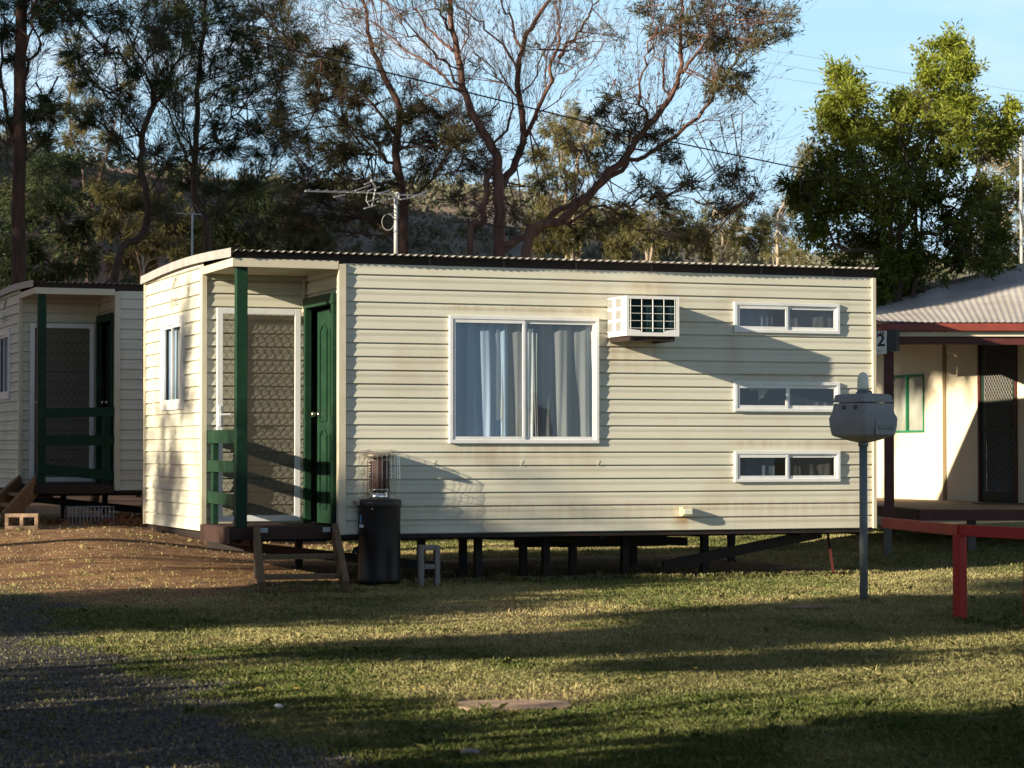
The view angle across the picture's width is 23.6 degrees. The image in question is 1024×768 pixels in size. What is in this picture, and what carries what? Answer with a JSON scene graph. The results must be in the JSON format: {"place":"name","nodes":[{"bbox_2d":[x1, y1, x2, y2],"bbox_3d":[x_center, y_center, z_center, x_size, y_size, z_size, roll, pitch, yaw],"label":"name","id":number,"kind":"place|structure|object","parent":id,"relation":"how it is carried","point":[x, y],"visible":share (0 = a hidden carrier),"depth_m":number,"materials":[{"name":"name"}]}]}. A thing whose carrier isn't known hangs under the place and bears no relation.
{"place":"outdoors","nodes":[
{"label":"outdoors","id":0,"kind":"place"},
{"bbox_2d":[173,203,202,255],"bbox_3d":[-4.437,-0.288,33.576,0.507,4.347,0.189,1,-2,-30],"label":"antenna","id":1,"kind":"object","parent":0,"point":[191,215],"visible":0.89,"depth_m":33.56,"materials":[{"name":"metal"}]},
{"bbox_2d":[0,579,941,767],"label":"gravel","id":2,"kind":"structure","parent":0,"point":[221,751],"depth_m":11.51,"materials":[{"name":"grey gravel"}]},
{"bbox_2d":[0,143,974,289],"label":"hill","id":3,"kind":"structure","parent":0,"point":[514,251],"depth_m":130.01,"materials":[{"name":"green plant"}]},
{"bbox_2d":[0,124,1023,286],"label":"hill scrub","id":4,"kind":"object","parent":3,"relation":"on","point":[426,233],"visible":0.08,"depth_m":131.31,"materials":[{"name":"green plant"}]},
{"bbox_2d":[0,513,1023,767],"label":"grass","id":5,"kind":"structure","parent":0,"point":[316,723],"depth_m":14.53,"materials":[{"name":"green plant"}]},
{"bbox_2d":[0,495,1023,767],"bbox_3d":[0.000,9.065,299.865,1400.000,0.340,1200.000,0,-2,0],"label":"ground","id":6,"kind":"structure","parent":0,"point":[174,551],"depth_m":20.83,"materials":[{"name":"brown soil"}]},
{"bbox_2d":[0,475,38,526],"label":"wooden steps","id":7,"kind":"structure","parent":6,"relation":"on","point":[15,497],"depth_m":30.82,"materials":[{"name":"brown wood"}]},
{"bbox_2d":[5,513,39,529],"bbox_3d":[-5.852,1.643,29.322,0.390,0.190,0.190,0,-2,-6],"label":"concrete block","id":8,"kind":"object","parent":6,"relation":"on","point":[22,516],"depth_m":29.23,"materials":[{"name":"beige concrete"}]},
{"bbox_2d":[0,138,108,289],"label":"gum tree","id":9,"kind":"object","parent":6,"relation":"on","point":[71,237],"visible":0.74,"depth_m":49.85,"materials":[{"name":"green plant"}]},
{"bbox_2d":[0,280,146,518],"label":"cabin","id":10,"kind":"object","parent":6,"relation":"on","point":[71,385],"visible":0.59,"depth_m":32.16,"materials":[{"name":"beige wood"}]},
{"bbox_2d":[0,328,11,399],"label":"window","id":11,"kind":"structure","parent":10,"relation":"in","point":[5,336],"depth_m":33.45,"materials":[{"name":"white metal"}]},
{"bbox_2d":[29,323,93,481],"bbox_3d":[-5.915,0.245,32.261,0.840,2.080,0.067,1,-2,-20],"label":"security door","id":12,"kind":"structure","parent":10,"relation":"in","point":[69,347],"depth_m":32.30,"materials":[{"name":"white metal"}]},
{"bbox_2d":[96,312,113,483],"bbox_3d":[-5.243,0.195,31.982,0.170,2.205,1.050,1,-2,-20],"label":"door","id":13,"kind":"structure","parent":10,"relation":"in","point":[109,317],"depth_m":32.32,"materials":[{"name":"green paint"}]},
{"bbox_2d":[0,511,151,526],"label":"leaf litter","id":14,"kind":"object","parent":6,"relation":"on","point":[126,519],"visible":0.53,"depth_m":31.30,"materials":[{"name":"brown plant"}]},
{"bbox_2d":[0,0,154,512],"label":"straight trunk tree","id":15,"kind":"object","parent":6,"relation":"on","point":[21,115],"visible":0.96,"depth_m":36.04,"materials":[{"name":"green plant"}]},
{"bbox_2d":[64,506,113,524],"bbox_3d":[-5.359,1.665,31.108,0.577,0.230,0.309,1,-2,-20],"label":"wire crate","id":16,"kind":"object","parent":6,"relation":"on","point":[91,516],"visible":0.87,"depth_m":31.04,"materials":[{"name":"metal"}]},
{"bbox_2d":[52,27,142,282],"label":"gum tree","id":17,"kind":"object","parent":6,"relation":"on","point":[68,88],"visible":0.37,"depth_m":69.78,"materials":[{"name":"green plant"}]},
{"bbox_2d":[12,0,248,510],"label":"crooked tree","id":18,"kind":"object","parent":6,"relation":"on","point":[162,85],"visible":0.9,"depth_m":37.89,"materials":[{"name":"green plant"}]},
{"bbox_2d":[137,255,148,520],"bbox_3d":[-4.750,0.059,31.508,0.170,3.476,0.038,0,-2,0],"label":"dead stump","id":19,"kind":"object","parent":6,"relation":"on","point":[143,266],"visible":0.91,"depth_m":31.51,"materials":[{"name":"plant"}]},
{"bbox_2d":[81,172,221,497],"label":"gum tree","id":20,"kind":"object","parent":6,"relation":"on","point":[146,250],"visible":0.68,"depth_m":47.26,"materials":[{"name":"green plant"}]},
{"bbox_2d":[0,0,349,255],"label":"fan shaped tree","id":21,"kind":"object","parent":6,"relation":"on","point":[233,146],"visible":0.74,"depth_m":40.03,"materials":[{"name":"green plant"}]},
{"bbox_2d":[180,174,347,252],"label":"gum tree","id":22,"kind":"object","parent":6,"relation":"on","point":[238,238],"visible":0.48,"depth_m":46.19,"materials":[{"name":"green plant"}]},
{"bbox_2d":[253,523,349,594],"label":"wooden steps","id":23,"kind":"structure","parent":6,"relation":"on","point":[338,556],"depth_m":22.10,"materials":[{"name":"wood"}]},
{"bbox_2d":[352,449,401,583],"bbox_3d":[-1.271,1.244,23.104,0.467,1.256,0.424,0,-2,10],"label":"trash can","id":24,"kind":"object","parent":6,"relation":"on","point":[377,549],"visible":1,"depth_m":22.94,"materials":[{"name":"black plastic"}]},
{"bbox_2d":[204,0,550,254],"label":"tree","id":25,"kind":"object","parent":6,"relation":"on","point":[337,77],"visible":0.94,"depth_m":37.36,"materials":[{"name":"green plant"}]},
{"bbox_2d":[418,545,439,586],"bbox_3d":[-0.769,1.685,22.684,0.190,0.390,0.190,0,-2,-8],"label":"concrete block","id":26,"kind":"object","parent":6,"relation":"on","point":[434,565],"depth_m":22.60,"materials":[{"name":"grey concrete"}]},
{"bbox_2d":[261,0,644,256],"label":"bare forked tree","id":27,"kind":"object","parent":6,"relation":"on","point":[499,209],"visible":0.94,"depth_m":35.06,"materials":[{"name":"brown plant"}]},
{"bbox_2d":[460,748,479,754],"bbox_3d":[-0.175,1.542,10.252,0.086,0.038,0.056,0,-2,0],"label":"stone","id":28,"kind":"object","parent":6,"relation":"on","point":[468,750],"visible":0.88,"depth_m":10.23,"materials":[{"name":"grey stone"}]},
{"bbox_2d":[140,179,877,578],"bbox_3d":[-0.064,-0.006,25.525,6.757,3.966,4.540,1,-2,-20],"label":"cabin","id":29,"kind":"object","parent":6,"relation":"on","point":[626,407],"visible":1,"depth_m":24.00,"materials":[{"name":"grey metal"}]},
{"bbox_2d":[160,315,185,410],"bbox_3d":[-3.420,-0.208,25.185,0.162,0.950,1.020,1,-2,-20],"label":"window","id":30,"kind":"structure","parent":29,"relation":"in","point":[172,329],"depth_m":25.19,"materials":[{"name":"white metal"}]},
{"bbox_2d":[216,308,300,521],"bbox_3d":[-2.469,0.300,23.956,0.840,2.080,0.067,1,-2,-20],"label":"security door","id":31,"kind":"structure","parent":29,"relation":"in","point":[274,335],"depth_m":24.00,"materials":[{"name":"white metal"}]},
{"bbox_2d":[303,292,336,525],"bbox_3d":[-1.798,0.250,23.677,0.170,2.205,1.050,1,-2,-20],"label":"door","id":32,"kind":"structure","parent":29,"relation":"in","point":[326,414],"depth_m":23.90,"materials":[{"name":"green paint"}]},
{"bbox_2d":[448,315,598,443],"bbox_3d":[0.110,-0.038,23.738,1.543,1.226,0.111,1,-2,-20],"label":"window","id":33,"kind":"structure","parent":29,"relation":"in","point":[513,379],"depth_m":23.74,"materials":[{"name":"white glass"}]},
{"bbox_2d":[733,302,839,333],"bbox_3d":[2.755,-0.662,24.741,1.180,0.305,0.122,1,-2,-20],"label":"window","id":34,"kind":"structure","parent":29,"relation":"in","point":[749,317],"depth_m":24.74,"materials":[{"name":"grey glass"}]},
{"bbox_2d":[733,381,839,411],"bbox_3d":[2.755,0.130,24.720,1.180,0.300,0.122,1,-2,-20],"label":"window","id":35,"kind":"structure","parent":29,"relation":"in","point":[749,396],"depth_m":24.72,"materials":[{"name":"white glass"}]},
{"bbox_2d":[733,451,840,481],"bbox_3d":[2.755,0.830,24.701,1.180,0.310,0.122,1,-2,-20],"label":"window","id":36,"kind":"structure","parent":29,"relation":"in","point":[749,466],"depth_m":24.69,"materials":[{"name":"white metal"}]},
{"bbox_2d":[457,699,570,711],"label":"paving slab","id":37,"kind":"structure","parent":6,"relation":"on","point":[531,704],"depth_m":12.19,"materials":[{"name":"beige concrete"}]},
{"bbox_2d":[521,89,630,258],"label":"gum tree","id":38,"kind":"object","parent":6,"relation":"on","point":[562,149],"visible":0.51,"depth_m":62.01,"materials":[{"name":"green plant"}]},
{"bbox_2d":[519,203,635,260],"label":"gum tree","id":39,"kind":"object","parent":6,"relation":"on","point":[571,247],"visible":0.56,"depth_m":50.86,"materials":[{"name":"green plant"}]},
{"bbox_2d":[606,186,723,261],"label":"gum tree","id":40,"kind":"object","parent":6,"relation":"on","point":[658,240],"visible":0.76,"depth_m":50.84,"materials":[{"name":"green plant"}]},
{"bbox_2d":[502,0,837,259],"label":"leaning tree","id":41,"kind":"object","parent":6,"relation":"on","point":[708,45],"visible":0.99,"depth_m":33.88,"materials":[{"name":"brown plant"}]},
{"bbox_2d":[685,196,779,263],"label":"gum tree","id":42,"kind":"object","parent":6,"relation":"on","point":[731,230],"visible":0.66,"depth_m":52.81,"materials":[{"name":"green plant"}]},
{"bbox_2d":[752,135,824,265],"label":"gum tree","id":43,"kind":"object","parent":6,"relation":"on","point":[777,240],"visible":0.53,"depth_m":64.20,"materials":[{"name":"green plant"}]},
{"bbox_2d":[786,604,837,609],"bbox_3d":[2.384,1.775,19.503,0.412,0.047,0.057,0,-2,0],"label":"stick","id":44,"kind":"object","parent":6,"relation":"on","point":[812,606],"visible":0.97,"depth_m":19.49,"materials":[{"name":"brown wood"}]},
{"bbox_2d":[829,372,896,602],"bbox_3d":[2.954,0.888,20.583,0.386,1.976,0.462,1,-2,-35],"label":"power pedestal","id":45,"kind":"object","parent":6,"relation":"on","point":[864,415],"visible":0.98,"depth_m":20.53,"materials":[{"name":"grey"}]},
{"bbox_2d":[773,18,1023,530],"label":"leafy green tree","id":46,"kind":"object","parent":6,"relation":"on","point":[946,109],"visible":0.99,"depth_m":33.01,"materials":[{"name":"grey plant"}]},
{"bbox_2d":[876,263,1023,554],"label":"house","id":47,"kind":"structure","parent":6,"relation":"on","point":[950,377],"depth_m":31.26,"materials":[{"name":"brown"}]},
{"bbox_2d":[876,330,899,353],"bbox_3d":[4.157,-0.463,27.130,0.228,0.265,0.176,-1,-2,20],"label":"number sign","id":48,"kind":"object","parent":47,"relation":"attached to","point":[888,340],"visible":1,"depth_m":27.05,"materials":[{"name":"white"}]},
{"bbox_2d":[894,374,924,432],"bbox_3d":[5.359,0.267,33.075,0.102,0.780,0.940,1,-2,-20],"label":"window","id":49,"kind":"structure","parent":47,"relation":"in","point":[909,394],"depth_m":33.03,"materials":[{"name":"green"}]},
{"bbox_2d":[981,345,1014,501],"bbox_3d":[6.134,0.474,30.904,0.273,2.010,0.771,0,-2,-3],"label":"screen door","id":50,"kind":"structure","parent":47,"relation":"in","point":[997,361],"depth_m":30.93,"materials":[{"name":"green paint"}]},
{"bbox_2d":[881,517,1023,619],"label":"red rail","id":51,"kind":"object","parent":6,"relation":"on","point":[960,533],"visible":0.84,"depth_m":18.32,"materials":[{"name":"metal"}]},
{"bbox_2d":[942,119,1023,264],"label":"gum tree","id":52,"kind":"object","parent":6,"relation":"on","point":[1014,174],"visible":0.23,"depth_m":55.64,"materials":[{"name":"green plant"}]},
{"bbox_2d":[1014,136,1023,263],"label":"steel pole","id":53,"kind":"object","parent":6,"relation":"on","point":[1021,199],"visible":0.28,"depth_m":40.07,"materials":[{"name":"grey metal"}]},
{"bbox_2d":[259,42,1020,210],"bbox_3d":[2.452,-3.507,35.288,15.191,1.115,0.508,1,-2,-41],"label":"overhead cable","id":54,"kind":"object","parent":53,"relation":"attached to","point":[503,100],"visible":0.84,"depth_m":32.81,"materials":[{"name":"black plastic"}]},
{"bbox_2d":[1020,560,1023,626],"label":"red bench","id":55,"kind":"object","parent":6,"relation":"on","point":[1023,592],"visible":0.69,"depth_m":18.06,"materials":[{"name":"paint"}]},
{"bbox_2d":[0,0,1023,259],"label":"sky","id":56,"kind":"structure","parent":0,"point":[881,33],"materials":[{"name":"blue"}]},
{"bbox_2d":[420,21,1003,117],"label":"power line","id":57,"kind":"object","parent":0,"point":[648,57],"visible":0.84,"depth_m":62.24,"materials":[{"name":"grey metal"}]},
{"bbox_2d":[417,10,1023,107],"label":"power line","id":58,"kind":"object","parent":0,"point":[695,51],"visible":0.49,"depth_m":61.24,"materials":[{"name":"grey metal"}]},
{"bbox_2d":[456,1,1023,91],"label":"power line","id":59,"kind":"object","parent":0,"point":[778,51],"visible":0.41,"depth_m":60.23,"materials":[{"name":"grey metal"}]},
{"bbox_2d":[972,503,1023,503],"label":"door mat","id":60,"kind":"object","parent":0,"point":[997,503],"depth_m":29.67,"materials":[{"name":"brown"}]}
]}

